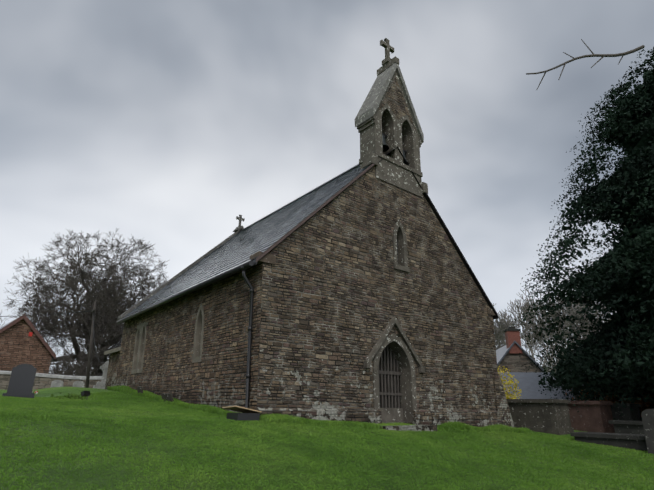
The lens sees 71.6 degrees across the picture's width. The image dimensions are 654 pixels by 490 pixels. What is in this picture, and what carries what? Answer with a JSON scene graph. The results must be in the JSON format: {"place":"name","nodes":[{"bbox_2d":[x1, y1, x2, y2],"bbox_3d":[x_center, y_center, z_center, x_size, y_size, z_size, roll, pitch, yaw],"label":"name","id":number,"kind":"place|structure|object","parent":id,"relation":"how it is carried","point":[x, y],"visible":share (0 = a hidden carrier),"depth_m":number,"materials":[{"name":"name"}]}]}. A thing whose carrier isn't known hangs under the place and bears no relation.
{"place":"outdoors","nodes":[
{"label":"outdoors","id":0,"kind":"place"},
{"bbox_2d":[0,385,653,489],"bbox_3d":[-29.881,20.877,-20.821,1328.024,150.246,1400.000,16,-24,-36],"label":"terrain","id":1,"kind":"structure","parent":0,"point":[48,392],"depth_m":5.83,"materials":[{"name":"green plant"}]},
{"bbox_2d":[2,364,36,397],"bbox_3d":[-8.515,3.969,12.589,0.740,1.300,0.250,12,-22,-29],"label":"gravestone","id":2,"kind":"object","parent":1,"relation":"on","point":[21,381],"visible":0.71,"depth_m":12.61,"materials":[{"name":"grey stone"}]},
{"bbox_2d":[0,314,55,373],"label":"brick house","id":3,"kind":"structure","parent":1,"relation":"on","point":[22,341],"depth_m":30.19,"materials":[{"name":"brick"}]},
{"bbox_2d":[0,370,101,389],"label":"churchyard wall","id":4,"kind":"structure","parent":1,"relation":"on","point":[42,380],"depth_m":26.03,"materials":[{"name":"grey stone"}]},
{"bbox_2d":[50,380,84,387],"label":"gravestones","id":5,"kind":"object","parent":1,"relation":"on","point":[57,383],"visible":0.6,"depth_m":24.58,"materials":[{"name":"grey stone"}]},
{"bbox_2d":[51,393,85,399],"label":"weeds","id":6,"kind":"object","parent":1,"relation":"on","point":[75,396],"visible":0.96,"depth_m":12.10,"materials":[{"name":"green plant"}]},
{"bbox_2d":[0,228,168,375],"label":"bare oak tree","id":7,"kind":"object","parent":1,"relation":"on","point":[112,305],"visible":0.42,"depth_m":35.82,"materials":[{"name":"brown plant"}]},
{"bbox_2d":[81,391,89,399],"bbox_3d":[-6.603,4.158,12.378,0.159,0.339,0.220,-5,-20,16],"label":"floodlight on stake","id":8,"kind":"object","parent":1,"relation":"on","point":[85,393],"visible":0.77,"depth_m":12.36,"materials":[{"name":"metal"}]},
{"bbox_2d":[85,301,95,387],"bbox_3d":[-12.638,5.562,24.207,0.544,5.112,0.700,16,-24,-36],"label":"utility pole","id":9,"kind":"object","parent":1,"relation":"on","point":[89,356],"visible":0.78,"depth_m":24.05,"materials":[{"name":"brown wood"}]},
{"bbox_2d":[0,311,109,362],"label":"overhead cables","id":10,"kind":"object","parent":9,"relation":"attached to","point":[66,313],"visible":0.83,"depth_m":24.86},
{"bbox_2d":[93,361,108,388],"bbox_3d":[-11.115,6.701,22.648,0.840,1.740,0.600,13,-23,-31],"label":"celtic cross memorial","id":11,"kind":"object","parent":1,"relation":"on","point":[100,385],"visible":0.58,"depth_m":22.59,"materials":[{"name":"grey stone"}]},
{"bbox_2d":[137,386,173,401],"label":"gravestones","id":12,"kind":"object","parent":1,"relation":"on","point":[167,396],"visible":0.43,"depth_m":12.60,"materials":[{"name":"grey stone"}]},
{"bbox_2d":[222,406,261,420],"bbox_3d":[-1.692,3.374,8.970,0.601,0.370,0.540,16,-24,-36],"label":"plywood on drain box","id":13,"kind":"object","parent":1,"relation":"on","point":[246,414],"visible":0.79,"depth_m":8.86,"materials":[{"name":"wood"}]},
{"bbox_2d":[105,166,514,431],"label":"church walls","id":14,"kind":"structure","parent":1,"relation":"on","point":[337,284],"depth_m":12.30,"materials":[{"name":"stone"}]},
{"bbox_2d":[116,260,253,407],"bbox_3d":[-4.825,3.224,13.434,0.446,3.305,10.320,16,-24,-36],"label":"gutter and downpipe","id":15,"kind":"object","parent":14,"relation":"attached to","point":[244,267],"visible":0.96,"depth_m":10.27,"materials":[{"name":"black metal"}]},
{"bbox_2d":[104,146,498,354],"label":"roof","id":16,"kind":"structure","parent":14,"relation":"on","point":[265,235],"depth_m":15.07,"materials":[{"name":"grey stone"}]},
{"bbox_2d":[233,215,244,231],"bbox_3d":[-4.328,-1.067,22.526,0.520,0.900,0.400,16,-24,-36],"label":"gable cross","id":17,"kind":"object","parent":16,"relation":"on","point":[240,219],"visible":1,"depth_m":22.48,"materials":[{"name":"grey stone"}]},
{"bbox_2d":[378,345,403,421],"bbox_3d":[1.561,3.671,12.236,1.261,2.070,0.110,16,-24,-36],"label":"church door","id":18,"kind":"structure","parent":14,"relation":"in","point":[390,394],"depth_m":12.27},
{"bbox_2d":[355,38,427,196],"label":"bell tower","id":19,"kind":"structure","parent":14,"relation":"attached to","point":[387,107],"depth_m":14.87,"materials":[{"name":"stone"}]},
{"bbox_2d":[382,133,408,164],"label":"church bells","id":20,"kind":"object","parent":19,"relation":"in","point":[385,147],"visible":0.31,"depth_m":14.71,"materials":[{"name":"black metal"}]},
{"bbox_2d":[363,316,424,372],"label":"hood mould","id":21,"kind":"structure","parent":14,"relation":"attached to","point":[382,338],"depth_m":12.40,"materials":[{"name":"grey stone"}]},
{"bbox_2d":[493,320,505,347],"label":"bare tree","id":22,"kind":"object","parent":1,"relation":"on","point":[501,335],"depth_m":67.24,"materials":[{"name":"grey plant"}]},
{"bbox_2d":[493,303,523,349],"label":"bare tree","id":23,"kind":"object","parent":1,"relation":"on","point":[499,332],"visible":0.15,"depth_m":57.28,"materials":[{"name":"grey plant"}]},
{"bbox_2d":[498,366,521,398],"bbox_3d":[7.924,6.709,20.462,1.596,2.433,1.645,16,-24,-36],"label":"forsythia bush","id":24,"kind":"object","parent":1,"relation":"on","point":[510,381],"visible":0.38,"depth_m":20.37,"materials":[{"name":"yellow plant"}]},
{"bbox_2d":[496,327,545,372],"bbox_3d":[13.662,13.457,35.029,6.000,12.470,11.400,-2,-20,7],"label":"cottage with chimney","id":25,"kind":"object","parent":1,"relation":"on","point":[508,357],"visible":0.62,"depth_m":31.26,"materials":[{"name":"stone"}]},
{"bbox_2d":[507,399,573,434],"bbox_3d":[7.267,6.204,15.867,1.130,1.520,2.180,16,-24,-36],"label":"chest tomb","id":26,"kind":"object","parent":1,"relation":"on","point":[550,416],"visible":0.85,"depth_m":15.34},
{"bbox_2d":[496,288,602,372],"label":"bare tree","id":27,"kind":"object","parent":1,"relation":"on","point":[525,327],"visible":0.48,"depth_m":50.62,"materials":[{"name":"grey plant"}]},
{"bbox_2d":[511,306,588,371],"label":"bare tree","id":28,"kind":"object","parent":1,"relation":"on","point":[540,359],"visible":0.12,"depth_m":58.84,"materials":[{"name":"grey plant"}]},
{"bbox_2d":[498,372,621,401],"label":"roof","id":29,"kind":"structure","parent":1,"relation":"on","point":[529,386],"depth_m":23.61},
{"bbox_2d":[517,294,612,359],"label":"bare tree","id":30,"kind":"object","parent":1,"relation":"on","point":[572,327],"visible":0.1,"depth_m":51.49,"materials":[{"name":"grey plant"}]},
{"bbox_2d":[515,47,653,419],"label":"yew tree","id":31,"kind":"object","parent":1,"relation":"on","point":[615,355],"visible":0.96,"depth_m":18.88,"materials":[{"name":"green plant"}]},
{"bbox_2d":[568,401,614,432],"bbox_3d":[9.312,6.532,16.702,1.080,1.480,2.080,16,-24,-36],"label":"chest tomb","id":32,"kind":"object","parent":1,"relation":"on","point":[595,416],"visible":0.42,"depth_m":16.12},
{"bbox_2d":[570,420,647,450],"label":"ledger tombs","id":33,"kind":"object","parent":1,"relation":"on","point":[629,434],"visible":0.61,"depth_m":13.05,"materials":[{"name":"grey stone"}]},
{"bbox_2d":[565,382,653,416],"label":"ivy foliage","id":34,"kind":"object","parent":1,"relation":"on","point":[614,400],"visible":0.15,"depth_m":18.80,"materials":[{"name":"green plant"}]},
{"bbox_2d":[610,403,641,420],"bbox_3d":[10.767,6.816,17.317,1.080,1.450,2.080,16,-24,-36],"label":"chest tomb","id":35,"kind":"object","parent":1,"relation":"on","point":[631,415],"visible":0.31,"depth_m":16.71,"materials":[{"name":"grey stone"}]},
{"bbox_2d":[641,409,653,453],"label":"gravestone","id":36,"kind":"object","parent":1,"relation":"on","point":[647,415],"visible":0.88,"depth_m":12.06,"materials":[{"name":"grey stone"}]},
{"bbox_2d":[0,0,653,373],"label":"sky","id":37,"kind":"structure","parent":0,"point":[165,123],"materials":[{"name":"grey"}]},
{"bbox_2d":[526,39,644,88],"bbox_3d":[1.421,-0.990,2.494,0.700,0.316,0.054,1,-20,-1],"label":"branch","id":38,"kind":"object","parent":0,"point":[610,55],"visible":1,"depth_m":2.50,"materials":[{"name":"brown plant"}]}
]}

